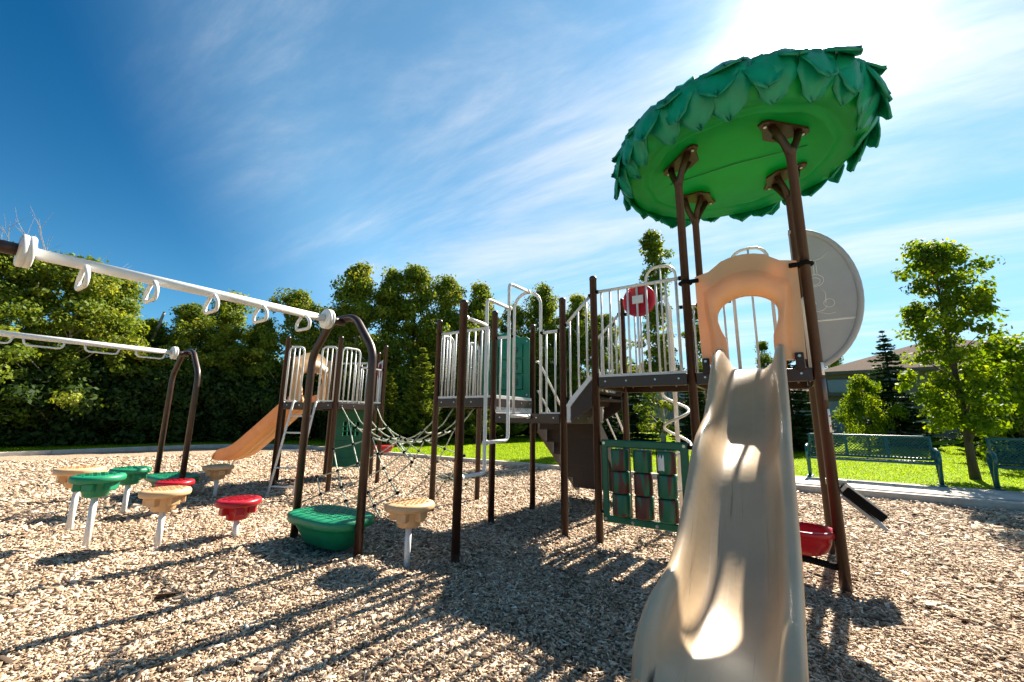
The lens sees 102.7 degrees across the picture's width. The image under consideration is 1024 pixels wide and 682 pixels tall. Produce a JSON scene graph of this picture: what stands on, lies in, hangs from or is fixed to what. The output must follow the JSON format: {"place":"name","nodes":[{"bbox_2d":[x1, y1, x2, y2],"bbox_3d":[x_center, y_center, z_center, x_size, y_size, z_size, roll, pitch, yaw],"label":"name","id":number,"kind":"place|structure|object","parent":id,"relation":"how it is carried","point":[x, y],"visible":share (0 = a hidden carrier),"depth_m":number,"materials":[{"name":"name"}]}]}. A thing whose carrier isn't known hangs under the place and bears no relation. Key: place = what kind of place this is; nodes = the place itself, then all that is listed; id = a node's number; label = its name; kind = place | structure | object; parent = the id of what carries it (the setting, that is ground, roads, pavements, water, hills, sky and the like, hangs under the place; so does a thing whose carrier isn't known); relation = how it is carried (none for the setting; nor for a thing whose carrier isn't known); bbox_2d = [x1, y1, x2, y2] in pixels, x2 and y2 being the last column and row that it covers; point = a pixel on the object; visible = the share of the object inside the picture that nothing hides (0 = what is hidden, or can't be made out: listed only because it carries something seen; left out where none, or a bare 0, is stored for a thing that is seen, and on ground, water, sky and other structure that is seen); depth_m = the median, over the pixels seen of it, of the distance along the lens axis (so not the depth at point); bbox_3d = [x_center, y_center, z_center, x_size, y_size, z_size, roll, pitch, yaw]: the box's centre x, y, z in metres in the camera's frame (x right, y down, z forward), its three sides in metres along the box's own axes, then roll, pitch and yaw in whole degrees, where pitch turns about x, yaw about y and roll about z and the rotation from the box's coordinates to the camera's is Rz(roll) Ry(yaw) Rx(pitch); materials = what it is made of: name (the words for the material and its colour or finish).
{"place":"outdoors","nodes":[
{"label":"outdoors","id":0,"kind":"place"},
{"bbox_2d":[0,447,1023,681],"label":"mulch ground","id":1,"kind":"structure","parent":0,"point":[145,453],"depth_m":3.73,"materials":[{"name":"beige wood"}]},
{"bbox_2d":[52,465,106,531],"bbox_3d":[-5.344,1.976,4.998,0.488,0.852,0.472,1,-11,0],"label":"stepping pod","id":2,"kind":"object","parent":1,"relation":"on","point":[63,474],"visible":0.77,"depth_m":4.94,"materials":[{"name":"beige plastic"}]},
{"bbox_2d":[68,471,126,548],"bbox_3d":[-4.623,1.896,4.506,0.478,0.842,0.482,1,-11,0],"label":"stepping pod","id":3,"kind":"object","parent":1,"relation":"on","point":[94,486],"visible":0.98,"depth_m":4.46,"materials":[{"name":"green plastic"}]},
{"bbox_2d":[0,330,200,487],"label":"overhead track","id":4,"kind":"structure","parent":1,"relation":"on","point":[173,352],"depth_m":7.07,"materials":[{"name":"white metal"}]},
{"bbox_2d":[108,465,151,513],"bbox_3d":[-5.597,2.212,5.950,0.491,0.737,0.469,1,-11,0],"label":"stepping pod","id":5,"kind":"object","parent":1,"relation":"on","point":[135,474],"visible":0.86,"depth_m":5.91,"materials":[{"name":"green plastic"}]},
{"bbox_2d":[138,485,191,547],"bbox_3d":[-3.904,1.994,4.560,0.469,0.687,0.491,1,-11,0],"label":"stepping pod","id":6,"kind":"object","parent":1,"relation":"on","point":[162,500],"visible":1,"depth_m":4.50,"materials":[{"name":"beige plastic"}]},
{"bbox_2d":[145,472,199,487],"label":"step platform","id":7,"kind":"structure","parent":1,"relation":"on","point":[152,478],"depth_m":7.12,"materials":[{"name":"green plastic"}]},
{"bbox_2d":[154,478,194,511],"bbox_3d":[-4.928,2.305,5.944,0.483,0.567,0.477,1,-11,0],"label":"stepping pod","id":8,"kind":"object","parent":1,"relation":"on","point":[178,481],"visible":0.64,"depth_m":5.88,"materials":[{"name":"red plastic"}]},
{"bbox_2d":[0,234,376,559],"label":"overhead track","id":9,"kind":"structure","parent":1,"relation":"on","point":[25,251],"depth_m":4.15,"materials":[{"name":"white metal"}]},
{"bbox_2d":[202,463,233,495],"bbox_3d":[-5.260,2.525,7.286,0.487,0.627,0.473,1,-11,0],"label":"stepping pod","id":10,"kind":"object","parent":1,"relation":"on","point":[216,472],"visible":0.98,"depth_m":7.21,"materials":[{"name":"beige plastic"}]},
{"bbox_2d":[215,495,261,536],"bbox_3d":[-3.256,2.131,4.841,0.466,0.537,0.494,1,-11,0],"label":"stepping pod","id":11,"kind":"object","parent":1,"relation":"on","point":[236,509],"visible":0.98,"depth_m":4.75,"materials":[{"name":"red plastic"}]},
{"bbox_2d":[211,336,393,495],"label":"play tower","id":12,"kind":"structure","parent":1,"relation":"on","point":[279,418],"depth_m":9.30,"materials":[{"name":"grey"}]},
{"bbox_2d":[287,505,374,550],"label":"step platform","id":13,"kind":"structure","parent":1,"relation":"on","point":[329,527],"depth_m":4.29,"materials":[{"name":"green plastic"}]},
{"bbox_2d":[384,497,434,566],"bbox_3d":[-1.033,1.944,4.077,0.488,0.672,0.472,1,-11,0],"label":"stepping pod","id":14,"kind":"object","parent":1,"relation":"on","point":[407,514],"visible":0.98,"depth_m":4.01,"materials":[{"name":"beige plastic"}]},
{"bbox_2d":[429,45,892,681],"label":"play structure","id":15,"kind":"object","parent":1,"relation":"on","point":[741,139],"visible":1,"depth_m":4.28,"materials":[{"name":"multicoloured"}]},
{"bbox_2d":[302,407,480,520],"bbox_3d":[-1.994,2.026,7.591,2.821,1.618,2.915,-7,-13,34],"label":"rope net","id":16,"kind":"object","parent":15,"relation":"hanging from","point":[402,442],"visible":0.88,"depth_m":7.18,"materials":[{"name":"fabric"}]},
{"bbox_2d":[0,0,1023,373],"label":"sky","id":17,"kind":"structure","parent":0,"point":[255,148],"materials":[{"name":"blue"}]},
{"bbox_2d":[1,427,1023,491],"bbox_3d":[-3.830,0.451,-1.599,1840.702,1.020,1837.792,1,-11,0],"label":"lawn","id":18,"kind":"structure","parent":0,"point":[883,468],"depth_m":12.21,"materials":[{"name":"green plant"}]},
{"bbox_2d":[0,364,58,432],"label":"shrub","id":19,"kind":"object","parent":18,"relation":"on","point":[4,386],"visible":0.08,"depth_m":15.14,"materials":[{"name":"green plant"}]},
{"bbox_2d":[0,241,60,423],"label":"broadleaf tree","id":20,"kind":"object","parent":18,"relation":"on","point":[8,293],"visible":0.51,"depth_m":15.66,"materials":[{"name":"green plant"}]},
{"bbox_2d":[4,363,109,434],"bbox_3d":[-20.209,2.429,17.470,6.162,4.441,4.993,-4,-12,23],"label":"shrub","id":21,"kind":"object","parent":18,"relation":"on","point":[64,386],"depth_m":16.48,"materials":[{"name":"green plant"}]},
{"bbox_2d":[38,321,76,349],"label":"broadleaf tree","id":22,"kind":"object","parent":18,"relation":"on","point":[57,330],"visible":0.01,"depth_m":21.18,"materials":[{"name":"green plant"}]},
{"bbox_2d":[0,358,120,445],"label":"shrub","id":23,"kind":"object","parent":18,"relation":"on","point":[39,392],"visible":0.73,"depth_m":15.83,"materials":[{"name":"green plant"}]},
{"bbox_2d":[0,206,133,325],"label":"bare tree","id":24,"kind":"object","parent":18,"relation":"on","point":[44,248],"visible":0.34,"depth_m":18.44,"materials":[{"name":"brown wood"}]},
{"bbox_2d":[0,250,144,445],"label":"broadleaf tree","id":25,"kind":"object","parent":18,"relation":"on","point":[52,286],"visible":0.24,"depth_m":16.49,"materials":[{"name":"green plant"}]},
{"bbox_2d":[0,250,160,445],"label":"broadleaf tree","id":26,"kind":"object","parent":18,"relation":"on","point":[84,303],"visible":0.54,"depth_m":16.76,"materials":[{"name":"green plant"}]},
{"bbox_2d":[32,352,166,442],"bbox_3d":[-18.360,2.671,18.341,5.988,4.316,4.852,2,-11,-8],"label":"shrub","id":27,"kind":"object","parent":18,"relation":"on","point":[93,375],"visible":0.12,"depth_m":17.37,"materials":[{"name":"green plant"}]},
{"bbox_2d":[37,277,162,442],"bbox_3d":[-18.019,0.784,18.740,4.651,7.930,4.242,4,-11,-17],"label":"broadleaf tree","id":28,"kind":"object","parent":18,"relation":"on","point":[123,297],"visible":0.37,"depth_m":18.51,"materials":[{"name":"green plant"}]},
{"bbox_2d":[95,318,173,431],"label":"broadleaf tree","id":29,"kind":"object","parent":18,"relation":"on","point":[162,329],"visible":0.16,"depth_m":20.04,"materials":[{"name":"green plant"}]},
{"bbox_2d":[95,366,206,443],"bbox_3d":[-16.557,3.074,19.071,4.230,3.763,5.221,1,-11,-1],"label":"shrub","id":30,"kind":"object","parent":18,"relation":"on","point":[143,428],"visible":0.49,"depth_m":17.70,"materials":[{"name":"green plant"}]},
{"bbox_2d":[140,311,165,377],"bbox_3d":[-17.608,1.737,19.708,0.778,6.517,0.260,1,-11,0],"label":"dead trunk","id":31,"kind":"object","parent":18,"relation":"on","point":[160,320],"visible":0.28,"depth_m":20.13,"materials":[{"name":"brown wood"}]},
{"bbox_2d":[124,302,245,441],"bbox_3d":[-16.337,1.448,20.196,4.343,7.180,4.819,-1,-11,9],"label":"broadleaf tree","id":32,"kind":"object","parent":18,"relation":"on","point":[180,337],"visible":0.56,"depth_m":20.21,"materials":[{"name":"green plant"}]},
{"bbox_2d":[106,360,266,440],"bbox_3d":[-16.085,2.977,20.065,4.975,4.425,6.139,-6,-13,33],"label":"shrub","id":33,"kind":"object","parent":18,"relation":"on","point":[199,433],"visible":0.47,"depth_m":18.90,"materials":[{"name":"green plant"}]},
{"bbox_2d":[183,367,254,432],"bbox_3d":[-15.322,3.334,21.682,4.866,4.328,6.005,6,-12,-28],"label":"shrub","id":34,"kind":"object","parent":18,"relation":"on","point":[212,401],"visible":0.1,"depth_m":19.97,"materials":[{"name":"green plant"}]},
{"bbox_2d":[191,290,256,439],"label":"broadleaf tree","id":35,"kind":"object","parent":18,"relation":"on","point":[230,315],"visible":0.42,"depth_m":21.84,"materials":[{"name":"green plant"}]},
{"bbox_2d":[200,316,283,430],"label":"broadleaf tree","id":36,"kind":"object","parent":18,"relation":"on","point":[253,340],"visible":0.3,"depth_m":22.21,"materials":[{"name":"green plant"}]},
{"bbox_2d":[196,381,295,440],"bbox_3d":[-13.585,3.646,20.880,4.611,3.324,3.737,2,-11,-6],"label":"shrub","id":37,"kind":"object","parent":18,"relation":"on","point":[221,425],"visible":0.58,"depth_m":19.77,"materials":[{"name":"green plant"}]},
{"bbox_2d":[212,367,321,439],"bbox_3d":[-12.810,3.560,22.780,4.896,4.355,6.043,3,-11,-11],"label":"shrub","id":38,"kind":"object","parent":18,"relation":"on","point":[291,426],"visible":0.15,"depth_m":21.53,"materials":[{"name":"green plant"}]},
{"bbox_2d":[247,287,342,438],"bbox_3d":[-11.753,1.258,22.884,5.918,8.728,5.188,4,-11,-18],"label":"broadleaf tree","id":39,"kind":"object","parent":18,"relation":"on","point":[294,298],"visible":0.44,"depth_m":22.57,"materials":[{"name":"green plant"}]},
{"bbox_2d":[295,377,341,437],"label":"shrub","id":40,"kind":"object","parent":18,"relation":"on","point":[313,434],"visible":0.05,"depth_m":22.52,"materials":[{"name":"green plant"}]},
{"bbox_2d":[281,304,359,437],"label":"broadleaf tree","id":41,"kind":"object","parent":18,"relation":"on","point":[325,352],"visible":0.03,"depth_m":24.23,"materials":[{"name":"green plant"}]},
{"bbox_2d":[311,379,375,437],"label":"shrub","id":42,"kind":"object","parent":18,"relation":"on","point":[324,416],"visible":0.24,"depth_m":22.24,"materials":[{"name":"green plant"}]},
{"bbox_2d":[313,259,410,433],"bbox_3d":[-9.047,0.506,24.436,4.980,10.930,5.461,-8,-14,37],"label":"broadleaf tree","id":43,"kind":"object","parent":18,"relation":"on","point":[356,292],"visible":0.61,"depth_m":23.85,"materials":[{"name":"green plant"}]},
{"bbox_2d":[348,333,381,382],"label":"broadleaf tree","id":44,"kind":"object","parent":18,"relation":"on","point":[374,338],"visible":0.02,"depth_m":31.03,"materials":[{"name":"green plant"}]},
{"bbox_2d":[340,376,411,437],"bbox_3d":[-7.993,3.934,24.259,4.802,4.271,5.926,-6,-13,31],"label":"shrub","id":45,"kind":"object","parent":18,"relation":"on","point":[398,391],"visible":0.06,"depth_m":23.36,"materials":[{"name":"green plant"}]},
{"bbox_2d":[356,265,419,426],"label":"broadleaf tree","id":46,"kind":"object","parent":18,"relation":"on","point":[390,289],"visible":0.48,"depth_m":24.85,"materials":[{"name":"green plant"}]},
{"bbox_2d":[372,372,412,442],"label":"pine tree","id":47,"kind":"object","parent":18,"relation":"on","point":[392,407],"visible":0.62,"depth_m":20.55,"materials":[{"name":"green plant"}]},
{"bbox_2d":[372,262,454,438],"bbox_3d":[-6.140,0.469,25.979,6.146,11.680,5.539,-6,-13,31],"label":"broadleaf tree","id":48,"kind":"object","parent":18,"relation":"on","point":[418,277],"visible":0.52,"depth_m":25.96,"materials":[{"name":"green plant"}]},
{"bbox_2d":[396,373,430,436],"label":"shrub","id":49,"kind":"object","parent":18,"relation":"on","point":[407,435],"visible":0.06,"depth_m":24.59,"materials":[{"name":"green plant"}]},
{"bbox_2d":[390,347,449,442],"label":"pine tree","id":50,"kind":"object","parent":18,"relation":"on","point":[418,405],"visible":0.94,"depth_m":20.39,"materials":[{"name":"green plant"}]},
{"bbox_2d":[402,273,479,437],"bbox_3d":[-3.980,0.867,26.909,6.729,11.282,5.898,-2,-11,15],"label":"broadleaf tree","id":51,"kind":"object","parent":18,"relation":"on","point":[447,289],"visible":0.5,"depth_m":27.10,"materials":[{"name":"green plant"}]},
{"bbox_2d":[426,370,455,440],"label":"pine tree","id":52,"kind":"object","parent":18,"relation":"on","point":[451,419],"visible":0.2,"depth_m":22.55,"materials":[{"name":"green plant"}]},
{"bbox_2d":[435,279,502,421],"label":"broadleaf tree","id":53,"kind":"object","parent":18,"relation":"on","point":[481,294],"visible":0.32,"depth_m":28.12,"materials":[{"name":"green plant"}]},
{"bbox_2d":[449,357,501,442],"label":"pine tree","id":54,"kind":"object","parent":18,"relation":"on","point":[469,426],"visible":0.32,"depth_m":21.20,"materials":[{"name":"green plant"}]},
{"bbox_2d":[450,393,502,436],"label":"shrub","id":55,"kind":"object","parent":18,"relation":"on","point":[470,435],"visible":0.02,"depth_m":26.45,"materials":[{"name":"green plant"}]},
{"bbox_2d":[487,416,527,438],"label":"shrub","id":56,"kind":"object","parent":18,"relation":"on","point":[515,428],"visible":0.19,"depth_m":23.01,"materials":[{"name":"green plant"}]},
{"bbox_2d":[0,444,1023,511],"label":"kerb","id":57,"kind":"structure","parent":18,"relation":"on","point":[965,501],"depth_m":11.39,"materials":[{"name":"concrete"}]},
{"bbox_2d":[489,396,552,435],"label":"shrub","id":58,"kind":"object","parent":18,"relation":"on","point":[525,433],"visible":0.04,"depth_m":27.43,"materials":[{"name":"green plant"}]},
{"bbox_2d":[498,301,544,391],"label":"broadleaf tree","id":59,"kind":"object","parent":18,"relation":"on","point":[521,316],"visible":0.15,"depth_m":30.06,"materials":[{"name":"green plant"}]},
{"bbox_2d":[535,346,553,406],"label":"broadleaf tree","id":60,"kind":"object","parent":18,"relation":"on","point":[537,364],"visible":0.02,"depth_m":29.33,"materials":[{"name":"green plant"}]},
{"bbox_2d":[520,384,569,435],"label":"shrub","id":61,"kind":"object","parent":18,"relation":"on","point":[550,395],"visible":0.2,"depth_m":27.54,"materials":[{"name":"green plant"}]},
{"bbox_2d":[521,281,577,411],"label":"broadleaf tree","id":62,"kind":"object","parent":18,"relation":"on","point":[549,309],"visible":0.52,"depth_m":30.04,"materials":[{"name":"green plant"}]},
{"bbox_2d":[544,339,585,385],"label":"broadleaf tree","id":63,"kind":"object","parent":18,"relation":"on","point":[567,347],"visible":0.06,"depth_m":30.85,"materials":[{"name":"green plant"}]},
{"bbox_2d":[544,292,607,397],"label":"broadleaf tree","id":64,"kind":"object","parent":18,"relation":"on","point":[577,300],"visible":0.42,"depth_m":30.55,"materials":[{"name":"green plant"}]},
{"bbox_2d":[580,313,640,420],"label":"broadleaf tree","id":65,"kind":"object","parent":18,"relation":"on","point":[606,320],"visible":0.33,"depth_m":31.02,"materials":[{"name":"green plant"}]},
{"bbox_2d":[601,411,621,439],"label":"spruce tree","id":66,"kind":"object","parent":18,"relation":"on","point":[606,428],"visible":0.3,"depth_m":24.43,"materials":[{"name":"green plant"}]},
{"bbox_2d":[592,408,638,432],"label":"shrub","id":67,"kind":"object","parent":18,"relation":"on","point":[602,424],"visible":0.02,"depth_m":28.14,"materials":[{"name":"green plant"}]},
{"bbox_2d":[609,362,660,440],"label":"spruce tree","id":68,"kind":"object","parent":18,"relation":"on","point":[637,435],"visible":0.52,"depth_m":22.30,"materials":[{"name":"green plant"}]},
{"bbox_2d":[632,228,684,441],"bbox_3d":[7.216,-0.366,20.682,2.510,11.473,2.259,5,-12,-22],"label":"poplar tree","id":69,"kind":"object","parent":18,"relation":"on","point":[651,243],"visible":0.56,"depth_m":20.41,"materials":[{"name":"green plant"}]},
{"bbox_2d":[613,365,704,426],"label":"pale house","id":70,"kind":"structure","parent":18,"relation":"on","point":[669,395],"depth_m":39.21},
{"bbox_2d":[667,392,685,405],"bbox_3d":[15.786,5.566,39.248,1.760,1.360,0.075,0,-11,5],"label":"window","id":71,"kind":"structure","parent":70,"relation":"in","point":[669,394],"depth_m":39.27,"materials":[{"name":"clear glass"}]},
{"bbox_2d":[669,369,705,444],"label":"spruce tree","id":72,"kind":"object","parent":18,"relation":"on","point":[686,433],"visible":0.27,"depth_m":20.52,"materials":[{"name":"green plant"}]},
{"bbox_2d":[681,307,704,425],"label":"poplar tree","id":73,"kind":"object","parent":18,"relation":"on","point":[699,346],"visible":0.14,"depth_m":21.95,"materials":[{"name":"green plant"}]},
{"bbox_2d":[754,340,772,368],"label":"poplar tree","id":74,"kind":"object","parent":18,"relation":"on","point":[767,359],"visible":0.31,"depth_m":29.04,"materials":[{"name":"green plant"}]},
{"bbox_2d":[787,360,843,450],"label":"spruce tree","id":75,"kind":"object","parent":18,"relation":"on","point":[799,425],"visible":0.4,"depth_m":17.32,"materials":[{"name":"green plant"}]},
{"bbox_2d":[790,389,869,435],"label":"garage house","id":76,"kind":"structure","parent":18,"relation":"on","point":[833,405],"depth_m":26.56,"materials":[{"name":"paint"}]},
{"bbox_2d":[793,401,845,433],"bbox_3d":[20.373,5.040,26.909,3.000,2.100,0.100,-5,-12,29],"label":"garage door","id":77,"kind":"structure","parent":76,"relation":"in","point":[832,404],"depth_m":26.57,"materials":[{"name":"grey"}]},
{"bbox_2d":[824,359,839,367],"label":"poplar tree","id":78,"kind":"object","parent":18,"relation":"on","point":[833,364],"visible":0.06,"depth_m":59.08,"materials":[{"name":"green plant"}]},
{"bbox_2d":[827,356,843,367],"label":"poplar tree","id":79,"kind":"object","parent":18,"relation":"on","point":[840,360],"visible":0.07,"depth_m":59.34,"materials":[{"name":"green plant"}]},
{"bbox_2d":[830,374,909,449],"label":"broadleaf tree","id":80,"kind":"object","parent":18,"relation":"on","point":[854,402],"visible":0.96,"depth_m":17.87,"materials":[{"name":"green plant"}]},
{"bbox_2d":[839,419,932,442],"bbox_3d":[20.441,5.108,23.310,0.052,1.343,5.499,4,-11,-15],"label":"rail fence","id":81,"kind":"object","parent":18,"relation":"on","point":[900,430],"visible":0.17,"depth_m":21.93,"materials":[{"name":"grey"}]},
{"bbox_2d":[856,330,950,447],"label":"spruce tree","id":82,"kind":"object","parent":18,"relation":"on","point":[889,394],"visible":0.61,"depth_m":19.36,"materials":[{"name":"green plant"}]},
{"bbox_2d":[795,476,1023,501],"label":"bench pad","id":83,"kind":"object","parent":18,"relation":"on","point":[1017,496],"depth_m":7.87,"materials":[{"name":"concrete"}]},
{"bbox_2d":[805,433,947,486],"bbox_3d":[7.956,2.596,9.153,2.310,1.005,0.637,-8,-14,38],"label":"park bench","id":84,"kind":"object","parent":83,"relation":"on","point":[935,454],"visible":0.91,"depth_m":9.12,"materials":[{"name":"metal"}]},
{"bbox_2d":[984,437,1023,490],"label":"park bench","id":85,"kind":"object","parent":83,"relation":"on","point":[991,456],"visible":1,"depth_m":8.13,"materials":[{"name":"green metal"}]},
{"bbox_2d":[824,340,1009,438],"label":"house","id":86,"kind":"structure","parent":18,"relation":"on","point":[837,379],"depth_m":26.24,"materials":[{"name":"paint"}]},
{"bbox_2d":[826,376,897,392],"bbox_3d":[22.152,2.834,25.988,3.560,1.060,0.075,-8,-14,39],"label":"window","id":87,"kind":"structure","parent":86,"relation":"in","point":[834,385],"depth_m":26.65,"materials":[{"name":"clear glass"}]},
{"bbox_2d":[845,405,880,424],"bbox_3d":[22.360,4.668,25.445,2.560,1.360,0.075,-8,-14,39],"label":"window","id":88,"kind":"structure","parent":86,"relation":"in","point":[846,405],"depth_m":25.75,"materials":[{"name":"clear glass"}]},
{"bbox_2d":[890,238,1018,479],"bbox_3d":[10.880,0.379,10.215,2.385,6.304,2.282,0,-11,6],"label":"maple tree","id":89,"kind":"object","parent":18,"relation":"on","point":[932,264],"visible":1,"depth_m":9.90,"materials":[{"name":"green plant"}]},
{"bbox_2d":[945,386,1016,443],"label":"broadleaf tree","id":90,"kind":"object","parent":18,"relation":"on","point":[961,437],"depth_m":17.73,"materials":[{"name":"green plant"}]},
{"bbox_2d":[939,334,1023,457],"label":"tree","id":91,"kind":"object","parent":18,"relation":"on","point":[978,438],"visible":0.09,"depth_m":15.24,"materials":[{"name":"green plant"}]},
{"bbox_2d":[941,332,1023,460],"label":"broadleaf tree","id":92,"kind":"object","parent":18,"relation":"on","point":[1014,377],"visible":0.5,"depth_m":12.99,"materials":[{"name":"green plant"}]}
]}

